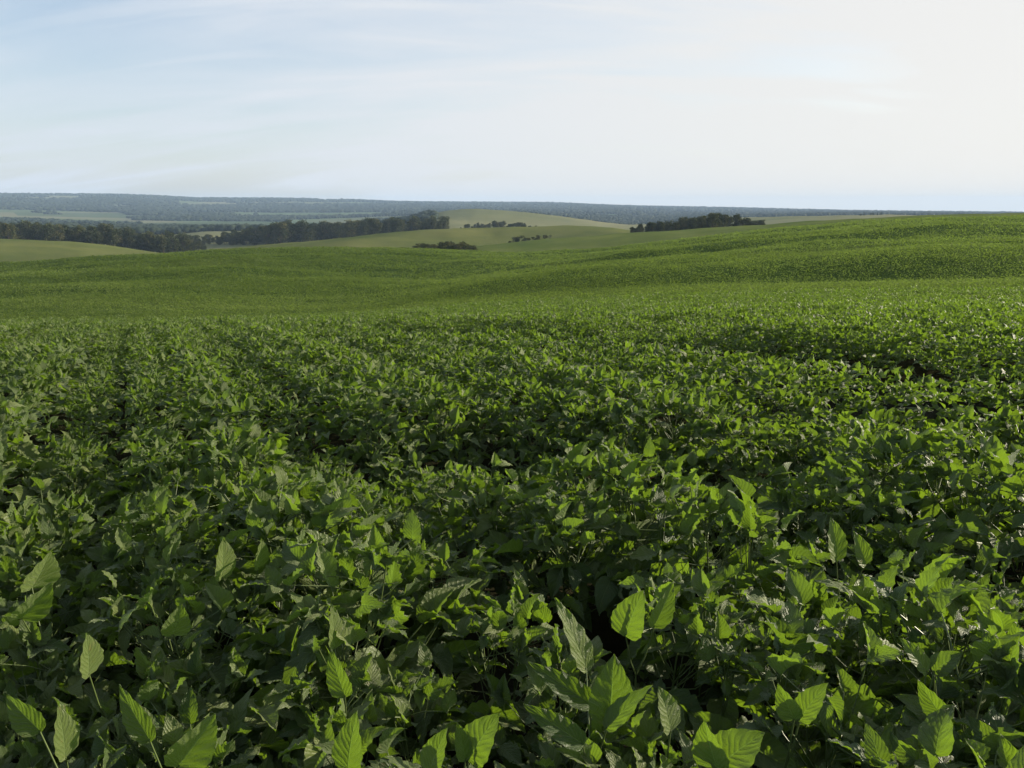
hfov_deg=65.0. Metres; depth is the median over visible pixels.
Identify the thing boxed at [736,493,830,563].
bean plant
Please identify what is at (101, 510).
bean plant
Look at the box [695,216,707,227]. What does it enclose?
tree
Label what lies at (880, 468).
bean plant
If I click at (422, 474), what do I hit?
bean plant
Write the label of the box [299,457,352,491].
bean plant
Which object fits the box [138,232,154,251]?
tree
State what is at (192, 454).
bean plant
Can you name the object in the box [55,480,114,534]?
bean plant
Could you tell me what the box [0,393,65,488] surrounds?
bean plant
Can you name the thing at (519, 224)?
tree
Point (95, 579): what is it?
bean plant
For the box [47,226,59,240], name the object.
tree
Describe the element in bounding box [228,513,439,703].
bean plant
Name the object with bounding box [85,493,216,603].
bean plant
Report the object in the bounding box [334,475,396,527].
bean plant
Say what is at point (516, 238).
shrub
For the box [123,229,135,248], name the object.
tree
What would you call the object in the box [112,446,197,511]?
bean plant
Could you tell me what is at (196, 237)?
tree
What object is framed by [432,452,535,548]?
bean plant
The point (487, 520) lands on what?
bean plant
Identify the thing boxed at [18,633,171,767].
bean plant
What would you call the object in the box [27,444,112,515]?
bean plant
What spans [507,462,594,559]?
bean plant
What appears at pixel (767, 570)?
bean plant
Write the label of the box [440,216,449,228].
tree
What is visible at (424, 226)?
tree
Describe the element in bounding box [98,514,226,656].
bean plant
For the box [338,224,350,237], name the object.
tree
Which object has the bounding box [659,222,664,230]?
tree
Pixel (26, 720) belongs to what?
bean plant
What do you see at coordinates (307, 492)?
bean plant
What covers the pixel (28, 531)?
bean plant
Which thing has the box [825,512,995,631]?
bean plant
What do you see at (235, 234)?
tree
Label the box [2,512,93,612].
bean plant
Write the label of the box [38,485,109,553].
bean plant
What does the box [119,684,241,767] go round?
bean plant
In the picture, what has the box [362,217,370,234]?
tree
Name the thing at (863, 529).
bean plant
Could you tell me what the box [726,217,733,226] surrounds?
tree
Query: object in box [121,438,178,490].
bean plant
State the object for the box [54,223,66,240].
tree
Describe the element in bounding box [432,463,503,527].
bean plant
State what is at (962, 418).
bean plant
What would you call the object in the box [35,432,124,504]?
bean plant
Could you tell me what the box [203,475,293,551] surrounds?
bean plant
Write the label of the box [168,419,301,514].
bean plant
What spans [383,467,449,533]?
bean plant
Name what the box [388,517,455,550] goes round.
bean plant
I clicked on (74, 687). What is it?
bean plant
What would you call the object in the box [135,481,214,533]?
bean plant
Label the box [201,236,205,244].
tree
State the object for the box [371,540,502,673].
bean plant
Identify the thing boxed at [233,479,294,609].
bean plant
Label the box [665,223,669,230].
tree
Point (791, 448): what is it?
bean plant
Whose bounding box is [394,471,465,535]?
bean plant
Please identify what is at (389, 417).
bean plant
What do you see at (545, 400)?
bean plant
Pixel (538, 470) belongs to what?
bean plant
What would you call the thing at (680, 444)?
bean plant
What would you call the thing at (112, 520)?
bean plant
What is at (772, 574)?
bean plant
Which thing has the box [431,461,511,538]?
bean plant
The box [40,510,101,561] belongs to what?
bean plant
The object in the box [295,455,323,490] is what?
bean plant
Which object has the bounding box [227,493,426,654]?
bean plant
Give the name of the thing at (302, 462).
bean plant
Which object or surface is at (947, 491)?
bean plant
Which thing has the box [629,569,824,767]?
bean plant
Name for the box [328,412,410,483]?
bean plant
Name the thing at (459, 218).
valley land
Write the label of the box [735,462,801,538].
bean plant
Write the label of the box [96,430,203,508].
bean plant
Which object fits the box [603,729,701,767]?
bean plant
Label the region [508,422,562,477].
bean plant
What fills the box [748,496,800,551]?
bean plant
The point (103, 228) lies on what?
tree
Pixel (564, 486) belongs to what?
bean plant
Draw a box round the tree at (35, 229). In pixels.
[31,225,42,239]
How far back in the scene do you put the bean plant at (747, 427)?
5.56 m
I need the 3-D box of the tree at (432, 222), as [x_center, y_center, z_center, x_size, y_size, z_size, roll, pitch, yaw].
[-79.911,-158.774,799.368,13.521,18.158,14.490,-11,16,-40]
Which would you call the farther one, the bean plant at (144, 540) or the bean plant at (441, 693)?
the bean plant at (144, 540)
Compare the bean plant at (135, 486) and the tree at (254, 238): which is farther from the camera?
the tree at (254, 238)
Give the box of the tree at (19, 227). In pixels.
[14,224,22,237]
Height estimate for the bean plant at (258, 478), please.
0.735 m
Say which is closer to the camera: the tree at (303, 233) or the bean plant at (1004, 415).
the bean plant at (1004, 415)
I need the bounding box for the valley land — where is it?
[114,209,916,252]
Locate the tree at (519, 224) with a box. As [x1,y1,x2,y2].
[516,222,522,226]
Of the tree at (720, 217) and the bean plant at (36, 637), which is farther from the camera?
the tree at (720, 217)
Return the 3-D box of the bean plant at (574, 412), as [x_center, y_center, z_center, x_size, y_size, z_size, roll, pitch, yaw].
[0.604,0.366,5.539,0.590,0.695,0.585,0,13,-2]
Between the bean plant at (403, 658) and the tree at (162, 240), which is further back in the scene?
the tree at (162, 240)
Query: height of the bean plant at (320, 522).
0.779 m
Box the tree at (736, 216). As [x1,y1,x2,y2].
[732,213,741,225]
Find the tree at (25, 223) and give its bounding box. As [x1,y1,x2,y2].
[19,219,37,239]
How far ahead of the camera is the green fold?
354.27 m
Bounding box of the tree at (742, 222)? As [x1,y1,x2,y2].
[737,218,745,225]
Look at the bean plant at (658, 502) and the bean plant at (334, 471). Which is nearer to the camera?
the bean plant at (658, 502)
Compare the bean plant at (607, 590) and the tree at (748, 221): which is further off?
the tree at (748, 221)
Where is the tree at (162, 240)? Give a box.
[157,234,166,252]
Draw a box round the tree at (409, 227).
[406,221,412,230]
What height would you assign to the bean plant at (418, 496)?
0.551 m
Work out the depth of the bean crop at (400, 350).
8.51 m
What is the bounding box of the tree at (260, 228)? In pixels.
[258,225,270,243]
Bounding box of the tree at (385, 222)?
[382,218,388,232]
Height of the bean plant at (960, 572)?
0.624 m
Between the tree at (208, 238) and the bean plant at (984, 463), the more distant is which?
the tree at (208, 238)
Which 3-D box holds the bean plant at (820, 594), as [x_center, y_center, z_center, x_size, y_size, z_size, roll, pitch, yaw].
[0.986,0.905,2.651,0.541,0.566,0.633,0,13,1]
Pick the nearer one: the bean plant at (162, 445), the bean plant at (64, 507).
the bean plant at (64, 507)
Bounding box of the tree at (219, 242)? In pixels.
[217,237,222,244]
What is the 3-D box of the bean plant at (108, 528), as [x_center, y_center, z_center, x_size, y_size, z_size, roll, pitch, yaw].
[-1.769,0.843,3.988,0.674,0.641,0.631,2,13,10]
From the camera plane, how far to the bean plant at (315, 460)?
5.34 m
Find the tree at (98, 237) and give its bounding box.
[92,231,104,243]
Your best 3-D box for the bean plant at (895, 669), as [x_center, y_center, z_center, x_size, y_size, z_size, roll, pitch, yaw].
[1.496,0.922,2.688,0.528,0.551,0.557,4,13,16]
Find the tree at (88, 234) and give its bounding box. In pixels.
[81,230,93,242]
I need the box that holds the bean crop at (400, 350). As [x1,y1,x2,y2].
[0,284,1023,767]
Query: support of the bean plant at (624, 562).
on the ground
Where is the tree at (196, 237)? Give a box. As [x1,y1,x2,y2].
[193,235,199,242]
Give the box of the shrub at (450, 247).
[446,244,456,248]
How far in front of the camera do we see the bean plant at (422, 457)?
5.53 m
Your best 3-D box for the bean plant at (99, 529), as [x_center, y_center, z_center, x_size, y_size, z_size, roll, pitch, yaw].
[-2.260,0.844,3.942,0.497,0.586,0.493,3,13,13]
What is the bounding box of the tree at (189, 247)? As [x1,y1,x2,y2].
[185,244,192,250]
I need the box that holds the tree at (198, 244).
[195,241,201,249]
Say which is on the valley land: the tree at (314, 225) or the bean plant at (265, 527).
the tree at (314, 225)
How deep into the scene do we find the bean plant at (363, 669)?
2.09 m
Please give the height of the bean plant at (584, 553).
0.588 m
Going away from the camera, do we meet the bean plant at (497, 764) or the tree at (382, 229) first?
the bean plant at (497, 764)
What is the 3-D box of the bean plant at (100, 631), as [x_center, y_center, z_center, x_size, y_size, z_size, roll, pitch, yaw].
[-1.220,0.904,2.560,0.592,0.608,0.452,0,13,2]
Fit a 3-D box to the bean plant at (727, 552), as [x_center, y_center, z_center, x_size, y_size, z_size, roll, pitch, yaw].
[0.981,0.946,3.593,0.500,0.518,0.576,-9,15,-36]
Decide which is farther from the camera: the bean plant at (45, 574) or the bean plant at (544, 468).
the bean plant at (544, 468)
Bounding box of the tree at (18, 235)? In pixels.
[14,227,21,238]
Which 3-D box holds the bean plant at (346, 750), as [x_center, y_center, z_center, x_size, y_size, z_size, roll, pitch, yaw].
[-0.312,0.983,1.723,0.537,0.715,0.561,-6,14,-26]
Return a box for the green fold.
[10,213,1023,261]
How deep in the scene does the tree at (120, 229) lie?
640.71 m
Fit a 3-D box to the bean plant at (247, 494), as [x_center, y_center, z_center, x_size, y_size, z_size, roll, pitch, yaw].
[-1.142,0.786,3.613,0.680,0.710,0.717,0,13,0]
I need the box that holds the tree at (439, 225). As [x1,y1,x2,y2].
[436,220,442,228]
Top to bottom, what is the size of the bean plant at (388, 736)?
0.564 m
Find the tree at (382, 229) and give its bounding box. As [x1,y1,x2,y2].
[379,223,384,233]
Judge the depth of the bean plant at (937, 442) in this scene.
3.77 m
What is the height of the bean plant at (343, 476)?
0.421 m
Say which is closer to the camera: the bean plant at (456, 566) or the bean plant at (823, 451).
the bean plant at (456, 566)
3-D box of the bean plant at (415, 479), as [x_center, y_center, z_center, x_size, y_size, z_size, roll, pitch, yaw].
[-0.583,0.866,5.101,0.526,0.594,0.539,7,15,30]
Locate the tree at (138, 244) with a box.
[131,232,149,249]
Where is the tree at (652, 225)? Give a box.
[649,223,654,231]
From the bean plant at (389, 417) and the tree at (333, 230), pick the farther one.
the tree at (333, 230)
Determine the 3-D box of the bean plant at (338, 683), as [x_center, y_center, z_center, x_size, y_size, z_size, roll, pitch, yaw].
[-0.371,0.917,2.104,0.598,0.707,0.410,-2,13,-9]
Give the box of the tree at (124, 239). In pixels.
[119,228,135,245]
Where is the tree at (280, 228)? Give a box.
[269,222,288,242]
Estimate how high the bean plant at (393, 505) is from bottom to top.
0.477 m
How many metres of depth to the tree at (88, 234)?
549.94 m
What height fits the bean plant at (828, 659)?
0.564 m
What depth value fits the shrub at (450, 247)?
290.67 m
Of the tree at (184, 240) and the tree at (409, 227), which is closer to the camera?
the tree at (184, 240)
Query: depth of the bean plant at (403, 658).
2.40 m
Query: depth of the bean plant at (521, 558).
4.48 m
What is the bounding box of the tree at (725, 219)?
[722,214,728,226]
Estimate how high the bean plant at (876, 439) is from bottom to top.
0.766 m
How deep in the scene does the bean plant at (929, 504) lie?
3.45 m
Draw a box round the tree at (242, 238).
[238,235,246,244]
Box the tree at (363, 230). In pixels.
[356,222,368,235]
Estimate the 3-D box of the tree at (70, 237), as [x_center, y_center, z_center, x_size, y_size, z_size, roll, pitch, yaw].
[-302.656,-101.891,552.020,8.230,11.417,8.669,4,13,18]
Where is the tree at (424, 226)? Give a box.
[420,222,428,229]
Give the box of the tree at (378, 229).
[370,218,382,233]
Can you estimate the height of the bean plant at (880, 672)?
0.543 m
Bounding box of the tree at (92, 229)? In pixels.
[86,226,96,243]
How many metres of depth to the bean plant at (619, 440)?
5.17 m
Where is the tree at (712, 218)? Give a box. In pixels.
[707,213,719,227]
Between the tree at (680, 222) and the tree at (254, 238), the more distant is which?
the tree at (254, 238)
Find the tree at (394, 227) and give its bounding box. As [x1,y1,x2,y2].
[389,218,403,231]
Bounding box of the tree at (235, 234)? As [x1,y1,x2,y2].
[233,232,239,244]
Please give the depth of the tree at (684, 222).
458.02 m
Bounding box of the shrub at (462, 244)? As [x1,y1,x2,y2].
[450,242,469,249]
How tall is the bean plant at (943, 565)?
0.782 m
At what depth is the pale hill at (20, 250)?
506.68 m
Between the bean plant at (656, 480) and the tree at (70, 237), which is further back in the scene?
the tree at (70, 237)
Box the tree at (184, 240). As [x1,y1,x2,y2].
[175,233,190,251]
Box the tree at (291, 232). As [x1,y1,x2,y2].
[285,223,298,242]
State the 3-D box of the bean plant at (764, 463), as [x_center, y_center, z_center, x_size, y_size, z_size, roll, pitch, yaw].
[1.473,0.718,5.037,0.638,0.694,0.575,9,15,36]
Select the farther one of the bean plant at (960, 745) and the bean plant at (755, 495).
the bean plant at (755, 495)
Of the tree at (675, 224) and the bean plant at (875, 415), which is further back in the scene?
the tree at (675, 224)
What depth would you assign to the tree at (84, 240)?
551.80 m
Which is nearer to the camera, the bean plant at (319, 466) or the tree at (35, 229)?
the bean plant at (319, 466)
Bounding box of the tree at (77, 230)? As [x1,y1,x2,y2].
[71,225,83,241]
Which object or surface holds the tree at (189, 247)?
on the pale hill at (20, 250)
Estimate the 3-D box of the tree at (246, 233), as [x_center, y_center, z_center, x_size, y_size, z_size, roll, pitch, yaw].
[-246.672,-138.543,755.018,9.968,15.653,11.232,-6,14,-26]
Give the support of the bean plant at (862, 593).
on the ground
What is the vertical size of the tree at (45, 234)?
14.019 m
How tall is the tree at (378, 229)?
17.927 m
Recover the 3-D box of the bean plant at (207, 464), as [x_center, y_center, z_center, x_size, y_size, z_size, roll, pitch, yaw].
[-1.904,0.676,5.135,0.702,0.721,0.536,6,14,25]
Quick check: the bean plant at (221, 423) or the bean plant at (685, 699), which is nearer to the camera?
the bean plant at (685, 699)
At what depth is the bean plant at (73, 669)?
2.29 m
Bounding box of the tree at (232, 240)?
[227,234,236,244]
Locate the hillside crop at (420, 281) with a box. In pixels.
[0,215,1023,323]
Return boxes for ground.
[0,331,1023,767]
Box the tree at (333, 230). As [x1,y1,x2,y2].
[325,222,341,238]
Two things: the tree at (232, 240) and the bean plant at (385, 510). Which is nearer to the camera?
the bean plant at (385, 510)
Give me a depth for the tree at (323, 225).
764.13 m
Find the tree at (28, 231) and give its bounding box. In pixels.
[22,226,33,239]
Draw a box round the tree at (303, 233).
[294,219,313,241]
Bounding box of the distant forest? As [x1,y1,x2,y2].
[0,192,1023,234]
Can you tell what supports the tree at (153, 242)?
on the pale hill at (20, 250)
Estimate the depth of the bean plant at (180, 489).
4.39 m
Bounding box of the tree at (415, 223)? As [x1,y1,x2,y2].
[408,216,421,230]
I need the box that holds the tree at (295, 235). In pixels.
[293,227,299,241]
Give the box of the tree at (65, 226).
[60,224,69,240]
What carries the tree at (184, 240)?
on the pale hill at (20, 250)
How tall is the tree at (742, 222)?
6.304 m
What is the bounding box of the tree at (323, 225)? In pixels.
[319,221,331,239]
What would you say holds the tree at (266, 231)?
on the valley land
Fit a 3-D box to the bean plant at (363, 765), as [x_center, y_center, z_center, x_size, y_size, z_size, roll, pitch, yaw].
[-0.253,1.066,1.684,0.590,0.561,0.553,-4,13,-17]
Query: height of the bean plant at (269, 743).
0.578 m
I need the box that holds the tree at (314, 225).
[306,222,318,240]
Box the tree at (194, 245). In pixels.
[191,243,197,250]
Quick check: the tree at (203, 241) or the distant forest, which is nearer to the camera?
the tree at (203, 241)
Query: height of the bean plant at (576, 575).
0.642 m
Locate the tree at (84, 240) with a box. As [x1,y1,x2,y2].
[79,230,88,242]
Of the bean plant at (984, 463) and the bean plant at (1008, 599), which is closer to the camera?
the bean plant at (1008, 599)
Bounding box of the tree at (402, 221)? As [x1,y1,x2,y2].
[397,219,405,231]
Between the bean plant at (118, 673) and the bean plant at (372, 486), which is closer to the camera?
the bean plant at (118, 673)
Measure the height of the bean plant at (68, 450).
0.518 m
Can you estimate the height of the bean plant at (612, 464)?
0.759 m
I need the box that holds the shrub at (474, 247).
[466,244,476,249]
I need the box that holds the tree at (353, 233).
[344,219,359,236]
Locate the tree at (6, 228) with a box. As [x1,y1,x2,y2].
[0,223,16,238]
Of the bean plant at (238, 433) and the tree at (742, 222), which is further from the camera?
the tree at (742, 222)
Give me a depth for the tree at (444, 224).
764.77 m
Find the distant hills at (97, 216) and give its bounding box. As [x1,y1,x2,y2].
[0,195,616,224]
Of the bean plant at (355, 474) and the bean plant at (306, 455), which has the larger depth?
the bean plant at (306, 455)
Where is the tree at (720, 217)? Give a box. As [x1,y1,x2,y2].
[718,212,724,226]
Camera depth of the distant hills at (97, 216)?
2807.24 m
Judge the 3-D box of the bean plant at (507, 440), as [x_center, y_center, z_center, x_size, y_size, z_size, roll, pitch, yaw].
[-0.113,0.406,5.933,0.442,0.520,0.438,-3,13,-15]
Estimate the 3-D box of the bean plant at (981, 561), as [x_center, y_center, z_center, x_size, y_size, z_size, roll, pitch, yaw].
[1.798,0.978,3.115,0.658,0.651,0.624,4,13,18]
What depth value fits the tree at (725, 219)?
433.04 m
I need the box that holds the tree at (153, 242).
[149,237,156,251]
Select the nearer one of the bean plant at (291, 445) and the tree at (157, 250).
the bean plant at (291, 445)
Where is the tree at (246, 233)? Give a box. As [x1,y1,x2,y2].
[244,228,252,243]
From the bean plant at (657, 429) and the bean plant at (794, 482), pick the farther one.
the bean plant at (657, 429)
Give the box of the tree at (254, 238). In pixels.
[245,225,260,244]
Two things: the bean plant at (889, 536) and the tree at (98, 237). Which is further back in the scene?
the tree at (98, 237)
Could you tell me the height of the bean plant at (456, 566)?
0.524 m
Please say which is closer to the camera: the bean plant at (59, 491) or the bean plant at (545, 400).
the bean plant at (59, 491)
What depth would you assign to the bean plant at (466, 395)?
5.73 m
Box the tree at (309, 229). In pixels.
[305,226,315,240]
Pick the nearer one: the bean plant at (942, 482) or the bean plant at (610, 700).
the bean plant at (610, 700)
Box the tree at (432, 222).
[427,215,436,228]
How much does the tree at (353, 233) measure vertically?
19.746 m
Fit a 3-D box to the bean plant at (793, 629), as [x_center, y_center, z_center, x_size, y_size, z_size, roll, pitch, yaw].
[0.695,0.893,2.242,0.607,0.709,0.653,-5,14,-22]
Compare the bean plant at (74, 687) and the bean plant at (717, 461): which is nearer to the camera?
the bean plant at (74, 687)
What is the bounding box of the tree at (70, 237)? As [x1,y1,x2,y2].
[64,228,77,241]
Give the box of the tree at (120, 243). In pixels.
[116,234,128,247]
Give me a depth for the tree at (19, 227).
630.39 m
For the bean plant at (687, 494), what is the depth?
3.84 m
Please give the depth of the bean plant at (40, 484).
3.67 m
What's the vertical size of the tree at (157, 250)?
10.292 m
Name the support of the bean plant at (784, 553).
on the ground
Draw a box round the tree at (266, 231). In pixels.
[259,225,275,244]
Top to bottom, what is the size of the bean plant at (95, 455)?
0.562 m
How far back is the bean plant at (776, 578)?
3.26 m
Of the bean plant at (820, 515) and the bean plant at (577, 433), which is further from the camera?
the bean plant at (577, 433)
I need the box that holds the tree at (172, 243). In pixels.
[164,230,179,251]
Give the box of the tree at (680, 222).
[678,216,684,229]
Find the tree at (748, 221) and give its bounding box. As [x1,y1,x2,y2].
[743,218,755,225]
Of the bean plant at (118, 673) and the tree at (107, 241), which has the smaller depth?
the bean plant at (118, 673)
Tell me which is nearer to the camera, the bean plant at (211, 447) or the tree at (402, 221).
the bean plant at (211, 447)
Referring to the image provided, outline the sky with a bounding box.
[0,0,1023,211]
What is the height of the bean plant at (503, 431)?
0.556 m
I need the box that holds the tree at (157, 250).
[155,241,164,252]
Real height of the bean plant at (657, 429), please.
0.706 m
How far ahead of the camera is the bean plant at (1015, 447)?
4.29 m
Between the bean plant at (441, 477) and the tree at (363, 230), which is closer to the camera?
the bean plant at (441, 477)
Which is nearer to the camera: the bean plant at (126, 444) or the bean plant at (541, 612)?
the bean plant at (541, 612)
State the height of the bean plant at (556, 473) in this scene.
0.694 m
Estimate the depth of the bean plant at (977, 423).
4.98 m
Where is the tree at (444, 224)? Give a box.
[438,216,448,228]
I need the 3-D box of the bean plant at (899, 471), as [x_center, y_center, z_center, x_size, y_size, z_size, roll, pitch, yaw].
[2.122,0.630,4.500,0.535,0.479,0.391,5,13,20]
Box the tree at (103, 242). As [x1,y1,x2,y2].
[100,231,107,244]
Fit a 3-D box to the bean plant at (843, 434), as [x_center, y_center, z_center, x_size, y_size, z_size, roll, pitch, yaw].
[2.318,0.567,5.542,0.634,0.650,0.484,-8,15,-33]
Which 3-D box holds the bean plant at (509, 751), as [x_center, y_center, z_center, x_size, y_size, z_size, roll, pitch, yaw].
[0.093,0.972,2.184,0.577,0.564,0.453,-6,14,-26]
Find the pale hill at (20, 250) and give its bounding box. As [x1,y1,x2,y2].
[0,225,629,261]
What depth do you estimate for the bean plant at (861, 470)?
3.56 m
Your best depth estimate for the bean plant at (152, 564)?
2.77 m
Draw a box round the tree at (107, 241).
[105,233,111,245]
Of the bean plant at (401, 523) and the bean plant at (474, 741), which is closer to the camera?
the bean plant at (474, 741)
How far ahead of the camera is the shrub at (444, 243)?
301.79 m
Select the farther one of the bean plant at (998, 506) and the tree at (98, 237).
the tree at (98, 237)
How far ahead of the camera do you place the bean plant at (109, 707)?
2.04 m
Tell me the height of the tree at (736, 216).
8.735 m
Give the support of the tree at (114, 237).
on the pale hill at (20, 250)
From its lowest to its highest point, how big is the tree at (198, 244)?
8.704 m
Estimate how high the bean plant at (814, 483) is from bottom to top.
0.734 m
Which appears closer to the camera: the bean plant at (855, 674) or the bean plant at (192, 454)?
the bean plant at (855, 674)
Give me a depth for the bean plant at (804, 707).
1.74 m
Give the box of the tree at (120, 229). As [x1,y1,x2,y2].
[116,226,132,233]
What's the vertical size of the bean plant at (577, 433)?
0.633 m
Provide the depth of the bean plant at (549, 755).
1.86 m
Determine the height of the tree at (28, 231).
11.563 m
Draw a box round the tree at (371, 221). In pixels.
[366,218,379,234]
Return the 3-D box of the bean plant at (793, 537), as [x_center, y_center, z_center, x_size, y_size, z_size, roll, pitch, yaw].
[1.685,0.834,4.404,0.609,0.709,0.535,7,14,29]
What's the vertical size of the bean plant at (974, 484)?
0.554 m
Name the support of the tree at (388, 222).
on the valley land
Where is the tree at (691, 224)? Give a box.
[686,217,696,228]
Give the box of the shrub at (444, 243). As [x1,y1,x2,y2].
[437,241,455,247]
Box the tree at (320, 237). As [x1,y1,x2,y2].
[316,221,324,239]
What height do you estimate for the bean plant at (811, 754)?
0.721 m
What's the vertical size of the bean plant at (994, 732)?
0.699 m
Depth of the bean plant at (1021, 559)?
3.85 m
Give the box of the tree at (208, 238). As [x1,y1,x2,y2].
[205,234,212,243]
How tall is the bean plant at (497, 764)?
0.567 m
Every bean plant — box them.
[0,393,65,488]
[0,404,41,508]
[0,429,54,510]
[0,495,87,600]
[0,520,80,649]
[0,538,80,639]
[0,553,81,694]
[0,562,137,689]
[0,620,133,746]
[0,648,119,766]
[0,674,114,767]
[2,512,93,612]
[6,694,168,767]
[7,476,97,560]
[10,507,106,612]
[11,551,119,763]
[17,498,97,557]
[18,488,133,571]
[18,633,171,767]
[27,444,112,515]
[32,441,105,505]
[33,456,117,523]
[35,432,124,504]
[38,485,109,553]
[38,500,115,552]
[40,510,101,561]
[43,578,265,737]
[52,677,261,767]
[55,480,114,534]
[64,566,234,711]
[65,440,137,509]
[66,571,258,736]
[70,604,277,767]
[84,468,215,622]
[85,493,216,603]
[89,679,289,767]
[93,509,248,637]
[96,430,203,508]
[97,495,199,625]
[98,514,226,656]
[99,504,206,587]
[100,437,192,508]
[101,462,217,532]
[101,494,216,584]
[105,449,199,517]
[111,529,292,679]
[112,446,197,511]
[113,437,181,490]
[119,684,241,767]
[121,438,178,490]
[125,505,232,591]
[132,448,199,482]
[133,477,217,528]
[134,642,266,767]
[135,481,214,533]
[136,759,146,767]
[140,683,296,767]
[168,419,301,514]
[173,429,295,534]
[173,538,284,734]
[177,460,314,613]
[188,431,240,486]
[190,422,242,471]
[192,472,342,610]
[195,429,287,474]
[197,439,268,473]
[198,437,296,550]
[199,464,415,651]
[200,464,353,638]
[201,456,269,559]
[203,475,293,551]
[211,433,316,532]
[212,482,314,594]
[217,417,289,466]
[221,415,295,477]
[222,508,487,758]
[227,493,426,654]
[227,528,479,727]
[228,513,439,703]
[233,470,396,613]
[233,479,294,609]
[247,487,387,612]
[252,648,425,767]
[253,569,475,767]
[274,604,459,767]
[278,698,452,767]
[286,440,330,474]
[289,450,314,470]
[294,457,331,479]
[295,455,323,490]
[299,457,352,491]
[303,448,355,493]
[311,459,359,509]
[312,727,445,767]
[316,465,359,492]
[328,410,411,481]
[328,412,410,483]
[328,488,427,573]
[330,465,375,501]
[332,710,362,767]
[333,640,467,767]
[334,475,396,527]
[335,378,419,475]
[338,494,442,545]
[344,479,374,507]
[358,481,404,528]
[360,442,420,491]
[361,427,436,491]
[361,762,473,767]
[364,520,442,589]
[365,534,496,635]
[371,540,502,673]
[373,449,426,509]
[373,488,440,549]
[381,387,484,469]
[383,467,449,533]
[385,466,431,539]
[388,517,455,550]
[392,474,454,530]
[393,377,480,463]
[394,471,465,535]
[399,459,473,527]
[402,542,521,673]
[406,594,581,766]
[410,394,492,487]
[416,470,504,536]
[419,713,499,767]
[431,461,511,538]
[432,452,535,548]
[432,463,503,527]
[435,450,493,508]
[443,471,533,589]
[447,481,546,594]
[447,624,659,767]
[451,568,606,740]
[454,469,537,573]
[461,684,479,707]
[462,403,528,463]
[468,469,577,589]
[472,482,613,631]
[482,488,649,622]
[485,635,650,767]
[486,400,553,468]
[488,417,550,477]
[494,761,505,767]
[503,499,577,559]
[504,452,568,487]
[505,491,638,622]
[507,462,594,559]
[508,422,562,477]
[512,598,652,767]
[517,467,567,492]
[520,493,589,558]
[522,454,581,536]
[527,436,646,561]
[528,388,607,455]
[530,674,656,767]
[535,441,672,557]
[536,444,674,575]
[536,479,576,494]
[537,438,685,550]
[543,395,617,455]
[554,707,697,767]
[555,389,632,450]
[556,386,640,472]
[562,583,701,765]
[576,430,658,491]
[577,472,728,633]
[580,449,713,576]
[587,402,665,469]
[590,393,669,475]
[594,468,780,635]
[598,562,773,746]
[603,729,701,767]
[617,563,776,736]
[618,472,781,630]
[619,385,691,458]
[621,664,645,689]
[622,385,717,446]
[622,454,678,525]
[627,669,657,687]
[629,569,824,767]
[632,388,721,460]
[641,484,747,550]
[646,438,712,538]
[649,489,846,675]
[650,686,680,758]
[658,397,769,481]
[667,387,744,463]
[682,412,786,496]
[687,567,888,767]
[691,720,764,767]
[703,447,784,526]
[705,511,774,565]
[718,545,763,592]
[726,419,801,468]
[728,540,879,705]
[732,621,904,767]
[734,543,782,587]
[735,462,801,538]
[735,564,825,675]
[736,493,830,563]
[746,563,891,702]
[747,420,812,476]
[747,558,898,666]
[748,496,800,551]
[749,416,820,488]
[749,422,820,488]
[751,454,911,573]
[751,470,849,563]
[759,683,827,767]
[768,430,829,490]
[770,518,900,700]
[774,485,848,541]
[774,595,944,767]
[775,564,844,601]
[776,468,852,564]
[778,694,959,767]
[789,422,871,471]
[790,420,937,529]
[794,479,921,582]
[800,410,878,466]
[804,457,942,581]
[804,539,1023,767]
[807,428,884,485]
[812,574,1023,767]
[815,419,958,533]
[819,726,999,767]
[821,407,914,484]
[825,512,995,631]
[826,702,1023,767]
[832,448,876,485]
[832,570,980,704]
[835,575,1023,767]
[841,638,962,767]
[845,571,910,677]
[846,427,979,551]
[846,521,954,627]
[853,455,892,499]
[855,459,904,500]
[858,547,980,697]
[871,421,1013,578]
[877,591,1023,704]
[884,468,966,497]
[894,546,1023,711]
[903,573,1023,713]
[905,427,1023,570]
[912,438,1023,590]
[921,457,987,509]
[929,407,1007,479]
[936,421,1006,494]
[947,404,1023,489]
[954,495,1023,582]
[957,473,1023,624]
[965,468,1023,563]
[966,466,1020,532]
[967,443,1023,514]
[974,404,1023,461]
[974,455,1023,523]
[990,407,1023,453]
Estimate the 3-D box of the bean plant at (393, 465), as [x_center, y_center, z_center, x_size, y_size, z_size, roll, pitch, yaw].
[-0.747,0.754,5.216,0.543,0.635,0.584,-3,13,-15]
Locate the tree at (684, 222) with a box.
[682,219,688,229]
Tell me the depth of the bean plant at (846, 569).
3.12 m
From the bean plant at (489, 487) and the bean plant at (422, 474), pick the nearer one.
the bean plant at (489, 487)
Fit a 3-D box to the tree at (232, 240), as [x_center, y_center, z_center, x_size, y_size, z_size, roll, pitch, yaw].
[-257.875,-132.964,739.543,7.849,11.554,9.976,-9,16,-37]
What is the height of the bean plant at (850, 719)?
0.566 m
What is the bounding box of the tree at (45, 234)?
[35,224,54,240]
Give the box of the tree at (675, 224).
[672,221,679,230]
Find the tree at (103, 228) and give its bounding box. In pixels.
[97,223,113,234]
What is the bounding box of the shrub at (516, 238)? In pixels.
[511,235,523,241]
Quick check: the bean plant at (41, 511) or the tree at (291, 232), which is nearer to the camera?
the bean plant at (41, 511)
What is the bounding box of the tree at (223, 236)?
[220,234,226,243]
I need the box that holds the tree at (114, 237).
[107,228,121,245]
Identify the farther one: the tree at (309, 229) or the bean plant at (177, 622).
the tree at (309, 229)
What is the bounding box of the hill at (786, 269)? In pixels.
[0,218,1023,318]
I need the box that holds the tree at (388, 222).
[387,218,390,232]

